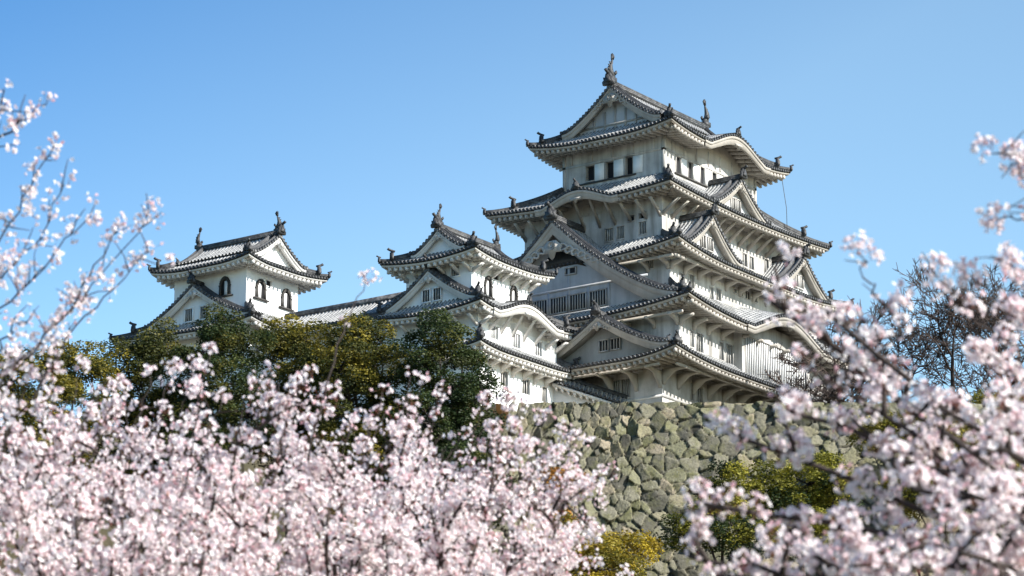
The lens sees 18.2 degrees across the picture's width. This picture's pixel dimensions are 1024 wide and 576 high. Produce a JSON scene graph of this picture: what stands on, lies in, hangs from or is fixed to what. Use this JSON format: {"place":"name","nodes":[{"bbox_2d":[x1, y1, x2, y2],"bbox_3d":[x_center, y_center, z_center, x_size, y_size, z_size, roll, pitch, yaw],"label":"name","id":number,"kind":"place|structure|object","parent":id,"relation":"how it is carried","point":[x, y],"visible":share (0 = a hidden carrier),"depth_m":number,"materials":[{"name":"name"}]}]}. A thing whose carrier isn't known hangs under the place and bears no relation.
{"place":"outdoors","nodes":[
{"label":"outdoors","id":0,"kind":"place"},
{"bbox_2d":[0,426,504,575],"bbox_3d":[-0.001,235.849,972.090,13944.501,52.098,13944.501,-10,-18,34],"label":"ground","id":1,"kind":"structure","parent":0,"point":[105,531],"depth_m":226.80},
{"bbox_2d":[0,338,127,545],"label":"evergreen tree","id":2,"kind":"object","parent":1,"relation":"on","point":[67,380],"visible":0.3,"depth_m":206.47,"materials":[{"name":"green plant"}]},
{"bbox_2d":[0,79,175,562],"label":"cherry tree","id":3,"kind":"object","parent":1,"relation":"on","point":[81,302],"visible":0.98,"depth_m":15.04,"materials":[{"name":"pink plant"}]},
{"bbox_2d":[85,316,210,527],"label":"evergreen tree","id":4,"kind":"object","parent":1,"relation":"on","point":[157,347],"visible":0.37,"depth_m":209.58,"materials":[{"name":"green plant"}]},
{"bbox_2d":[0,267,381,575],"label":"cherry tree","id":5,"kind":"object","parent":1,"relation":"on","point":[227,525],"visible":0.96,"depth_m":16.04,"materials":[{"name":"pink plant"}]},
{"bbox_2d":[108,211,331,426],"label":"corner keep","id":6,"kind":"structure","parent":1,"relation":"on","point":[255,279],"depth_m":250.27,"materials":[{"name":"paint"}]},
{"bbox_2d":[218,276,232,296],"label":"bell window","id":7,"kind":"structure","parent":6,"relation":"in","point":[224,286],"depth_m":249.33,"materials":[{"name":"black"}]},
{"bbox_2d":[253,279,268,302],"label":"bell window","id":8,"kind":"structure","parent":6,"relation":"in","point":[260,288],"depth_m":249.45,"materials":[{"name":"black"}]},
{"bbox_2d":[265,279,272,288],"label":"window","id":9,"kind":"structure","parent":6,"relation":"in","point":[267,282],"depth_m":250.61,"materials":[{"name":"black"}]},
{"bbox_2d":[278,288,294,311],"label":"bell window","id":10,"kind":"structure","parent":6,"relation":"in","point":[286,298],"depth_m":251.89,"materials":[{"name":"black"}]},
{"bbox_2d":[153,301,288,555],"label":"evergreen tree","id":11,"kind":"object","parent":1,"relation":"on","point":[227,338],"visible":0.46,"depth_m":206.10,"materials":[{"name":"green plant"}]},
{"bbox_2d":[239,314,354,574],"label":"evergreen tree","id":12,"kind":"object","parent":1,"relation":"on","point":[295,343],"visible":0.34,"depth_m":209.66,"materials":[{"name":"green plant"}]},
{"bbox_2d":[254,292,402,423],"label":"connecting corridor","id":13,"kind":"object","parent":1,"relation":"on","point":[331,313],"visible":0.21,"depth_m":244.69,"materials":[{"name":"white paint"}]},
{"bbox_2d":[289,311,433,553],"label":"evergreen tree","id":14,"kind":"object","parent":1,"relation":"on","point":[359,362],"visible":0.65,"depth_m":204.70,"materials":[{"name":"green plant"}]},
{"bbox_2d":[255,366,633,575],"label":"cherry tree","id":15,"kind":"object","parent":1,"relation":"on","point":[451,551],"visible":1,"depth_m":17.94,"materials":[{"name":"pink plant"}]},
{"bbox_2d":[381,307,534,545],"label":"evergreen tree","id":16,"kind":"object","parent":1,"relation":"on","point":[466,387],"visible":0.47,"depth_m":202.88,"materials":[{"name":"green plant"}]},
{"bbox_2d":[421,403,508,447],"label":"stone footing","id":17,"kind":"object","parent":1,"relation":"on","point":[497,407],"depth_m":232.79,"materials":[{"name":"grey stone"}]},
{"bbox_2d":[362,203,580,411],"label":"keep","id":18,"kind":"structure","parent":17,"relation":"on","point":[484,288],"depth_m":237.04,"materials":[{"name":"paint"}]},
{"bbox_2d":[450,264,459,277],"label":"window","id":19,"kind":"structure","parent":18,"relation":"in","point":[455,274],"depth_m":236.37,"materials":[{"name":"black"}]},
{"bbox_2d":[484,276,494,299],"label":"bell window","id":20,"kind":"structure","parent":18,"relation":"in","point":[488,284],"depth_m":236.86,"materials":[{"name":"black"}]},
{"bbox_2d":[490,325,498,341],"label":"window","id":21,"kind":"structure","parent":18,"relation":"in","point":[493,332],"depth_m":235.34,"materials":[{"name":"white"}]},
{"bbox_2d":[492,270,499,282],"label":"window","id":22,"kind":"structure","parent":18,"relation":"in","point":[496,278],"depth_m":238.11,"materials":[{"name":"black"}]},
{"bbox_2d":[500,369,508,387],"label":"window","id":23,"kind":"structure","parent":18,"relation":"in","point":[502,376],"depth_m":235.65,"materials":[{"name":"white wood"}]},
{"bbox_2d":[509,285,518,300],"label":"bell window","id":24,"kind":"structure","parent":18,"relation":"in","point":[513,294],"depth_m":239.42,"materials":[{"name":"black"}]},
{"bbox_2d":[512,331,520,350],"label":"window","id":25,"kind":"structure","parent":18,"relation":"in","point":[514,340],"depth_m":237.50,"materials":[{"name":"white"}]},
{"bbox_2d":[521,377,530,396],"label":"window","id":26,"kind":"structure","parent":18,"relation":"in","point":[524,384],"depth_m":237.73,"materials":[{"name":"white"}]},
{"bbox_2d":[534,339,542,358],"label":"window","id":27,"kind":"structure","parent":18,"relation":"in","point":[536,349],"depth_m":239.72,"materials":[{"name":"white"}]},
{"bbox_2d":[541,385,547,401],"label":"window","id":28,"kind":"structure","parent":18,"relation":"in","point":[543,390],"depth_m":239.66,"materials":[{"name":"white paint"}]},
{"bbox_2d":[536,466,587,533],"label":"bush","id":29,"kind":"object","parent":1,"relation":"on","point":[565,520],"visible":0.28,"depth_m":205.44,"materials":[{"name":"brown plant"}]},
{"bbox_2d":[525,529,664,575],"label":"golden tree","id":30,"kind":"object","parent":1,"relation":"on","point":[615,557],"visible":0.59,"depth_m":199.14,"materials":[{"name":"yellow plant"}]},
{"bbox_2d":[652,458,769,575],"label":"evergreen bush","id":31,"kind":"object","parent":1,"relation":"on","point":[729,473],"visible":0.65,"depth_m":204.65,"materials":[{"name":"green plant"}]},
{"bbox_2d":[481,398,1023,575],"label":"stone rampart","id":32,"kind":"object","parent":1,"relation":"on","point":[661,453],"visible":0.27,"depth_m":222.80,"materials":[{"name":"grey stone"}]},
{"bbox_2d":[735,449,864,575],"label":"evergreen bush","id":33,"kind":"object","parent":1,"relation":"on","point":[819,491],"visible":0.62,"depth_m":206.63,"materials":[{"name":"green plant"}]},
{"bbox_2d":[757,307,903,403],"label":"bare tree","id":34,"kind":"object","parent":1,"relation":"on","point":[781,358],"visible":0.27,"depth_m":238.42,"materials":[{"name":"brown plant"}]},
{"bbox_2d":[808,374,867,403],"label":"bare tree","id":35,"kind":"object","parent":1,"relation":"on","point":[829,396],"visible":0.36,"depth_m":235.16,"materials":[{"name":"brown plant"}]},
{"bbox_2d":[670,131,1023,575],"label":"cherry tree","id":36,"kind":"object","parent":1,"relation":"on","point":[999,485],"visible":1,"depth_m":11.29,"materials":[{"name":"pink plant"}]},
{"bbox_2d":[803,295,958,403],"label":"bare tree","id":37,"kind":"object","parent":1,"relation":"on","point":[920,351],"visible":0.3,"depth_m":243.75,"materials":[{"name":"brown plant"}]},
{"bbox_2d":[845,406,987,575],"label":"evergreen bush","id":38,"kind":"object","parent":1,"relation":"on","point":[871,428],"visible":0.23,"depth_m":218.81,"materials":[{"name":"green plant"}]},
{"bbox_2d":[864,450,1023,553],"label":"evergreen bush","id":39,"kind":"object","parent":1,"relation":"on","point":[908,494],"visible":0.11,"depth_m":213.37,"materials":[{"name":"green plant"}]},
{"bbox_2d":[876,259,1023,402],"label":"bare tree","id":40,"kind":"object","parent":1,"relation":"on","point":[947,308],"visible":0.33,"depth_m":242.07,"materials":[{"name":"brown plant"}]},
{"bbox_2d":[892,263,1023,392],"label":"bare tree","id":41,"kind":"object","parent":1,"relation":"on","point":[986,318],"visible":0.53,"depth_m":242.61,"materials":[{"name":"brown plant"}]},
{"bbox_2d":[942,388,1023,403],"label":"evergreen bush","id":42,"kind":"object","parent":1,"relation":"on","point":[975,400],"visible":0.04,"depth_m":231.75,"materials":[{"name":"green plant"}]},
{"bbox_2d":[0,0,1023,426],"label":"sky","id":43,"kind":"structure","parent":0,"point":[352,121],"materials":[{"name":"blue"}]},
{"bbox_2d":[552,379,627,403],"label":"roofed wall","id":44,"kind":"structure","parent":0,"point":[577,391],"depth_m":240.14,"materials":[{"name":"paint"}]},
{"bbox_2d":[482,53,871,403],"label":"keep","id":45,"kind":"structure","parent":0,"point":[652,231],"depth_m":248.02,"materials":[{"name":"paint"}]},
{"bbox_2d":[582,204,589,216],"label":"window","id":46,"kind":"structure","parent":45,"relation":"in","point":[586,204],"depth_m":250.97,"materials":[{"name":"black wood"}]},
{"bbox_2d":[585,164,594,182],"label":"window","id":47,"kind":"structure","parent":45,"relation":"in","point":[591,171],"depth_m":255.30,"materials":[{"name":"black"}]},
{"bbox_2d":[604,227,612,242],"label":"window","id":48,"kind":"structure","parent":45,"relation":"in","point":[609,232],"depth_m":249.33,"materials":[{"name":"black"}]},
{"bbox_2d":[605,160,613,178],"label":"window","id":49,"kind":"structure","parent":45,"relation":"in","point":[610,165],"depth_m":254.30,"materials":[{"name":"black wood"}]},
{"bbox_2d":[611,379,619,400],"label":"window","id":50,"kind":"structure","parent":45,"relation":"in","point":[616,383],"depth_m":241.01,"materials":[{"name":"black"}]},
{"bbox_2d":[616,225,624,240],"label":"window","id":51,"kind":"structure","parent":45,"relation":"in","point":[621,230],"depth_m":248.72,"materials":[{"name":"black"}]},
{"bbox_2d":[620,378,629,398],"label":"window","id":52,"kind":"structure","parent":45,"relation":"in","point":[626,383],"depth_m":240.54,"materials":[{"name":"black"}]},
{"bbox_2d":[624,155,632,174],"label":"window","id":53,"kind":"structure","parent":45,"relation":"in","point":[630,160],"depth_m":253.31,"materials":[{"name":"black"}]},
{"bbox_2d":[627,214,634,222],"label":"window","id":54,"kind":"structure","parent":45,"relation":"in","point":[633,218],"depth_m":248.41,"materials":[{"name":"black"}]},
{"bbox_2d":[638,220,646,235],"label":"window","id":55,"kind":"structure","parent":45,"relation":"in","point":[643,225],"depth_m":247.63,"materials":[{"name":"black"}]},
{"bbox_2d":[648,260,653,269],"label":"window","id":56,"kind":"structure","parent":45,"relation":"in","point":[652,261],"depth_m":244.68,"materials":[{"name":"black"}]},
{"bbox_2d":[676,155,681,173],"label":"window","id":57,"kind":"structure","parent":45,"relation":"in","point":[677,159],"depth_m":252.97,"materials":[{"name":"white"}]},
{"bbox_2d":[688,160,693,179],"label":"window","id":58,"kind":"structure","parent":45,"relation":"in","point":[689,164],"depth_m":254.37,"materials":[{"name":"white"}]},
{"bbox_2d":[690,382,693,401],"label":"window","id":59,"kind":"structure","parent":45,"relation":"in","point":[690,382],"depth_m":241.77,"materials":[{"name":"black"}]},
{"bbox_2d":[689,273,694,289],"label":"window","id":60,"kind":"structure","parent":45,"relation":"in","point":[690,276],"depth_m":246.03,"materials":[{"name":"white paint"}]},
{"bbox_2d":[690,329,694,348],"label":"window","id":61,"kind":"structure","parent":45,"relation":"in","point":[690,329],"depth_m":241.01,"materials":[{"name":"white paint"}]},
{"bbox_2d":[696,387,703,402],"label":"window","id":62,"kind":"structure","parent":45,"relation":"in","point":[698,394],"depth_m":242.84,"materials":[{"name":"black"}]},
{"bbox_2d":[696,331,703,353],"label":"window","id":63,"kind":"structure","parent":45,"relation":"in","point":[698,336],"depth_m":241.89,"materials":[{"name":"white"}]},
{"bbox_2d":[700,166,705,184],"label":"window","id":64,"kind":"structure","parent":45,"relation":"in","point":[701,170],"depth_m":255.80,"materials":[{"name":"white"}]},
{"bbox_2d":[709,285,713,298],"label":"window","id":65,"kind":"structure","parent":45,"relation":"in","point":[710,289],"depth_m":248.17,"materials":[{"name":"white"}]},
{"bbox_2d":[716,287,721,302],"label":"window","id":66,"kind":"structure","parent":45,"relation":"in","point":[717,290],"depth_m":248.96,"materials":[{"name":"white"}]},
{"bbox_2d":[719,341,723,360],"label":"window","id":67,"kind":"structure","parent":45,"relation":"in","point":[720,345],"depth_m":244.38,"materials":[{"name":"white"}]},
{"bbox_2d":[726,342,733,364],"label":"window","id":68,"kind":"structure","parent":45,"relation":"in","point":[728,348],"depth_m":245.31,"materials":[{"name":"white wood"}]},
{"bbox_2d":[742,252,747,268],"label":"window","id":69,"kind":"structure","parent":45,"relation":"in","point":[743,255],"depth_m":256.14,"materials":[{"name":"white paint"}]},
{"bbox_2d":[745,290,751,301],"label":"window","id":70,"kind":"structure","parent":45,"relation":"in","point":[746,292],"depth_m":252.70,"materials":[{"name":"white wood"}]},
{"bbox_2d":[749,255,754,271],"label":"window","id":71,"kind":"structure","parent":45,"relation":"in","point":[750,259],"depth_m":256.93,"materials":[{"name":"white paint"}]},
{"bbox_2d":[764,258,769,272],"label":"window","id":72,"kind":"structure","parent":45,"relation":"in","point":[765,262],"depth_m":258.81,"materials":[{"name":"white paint"}]},
{"bbox_2d":[745,337,807,392],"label":"window","id":73,"kind":"structure","parent":45,"relation":"in","point":[758,360],"depth_m":248.35,"materials":[{"name":"white wood"}]}
]}

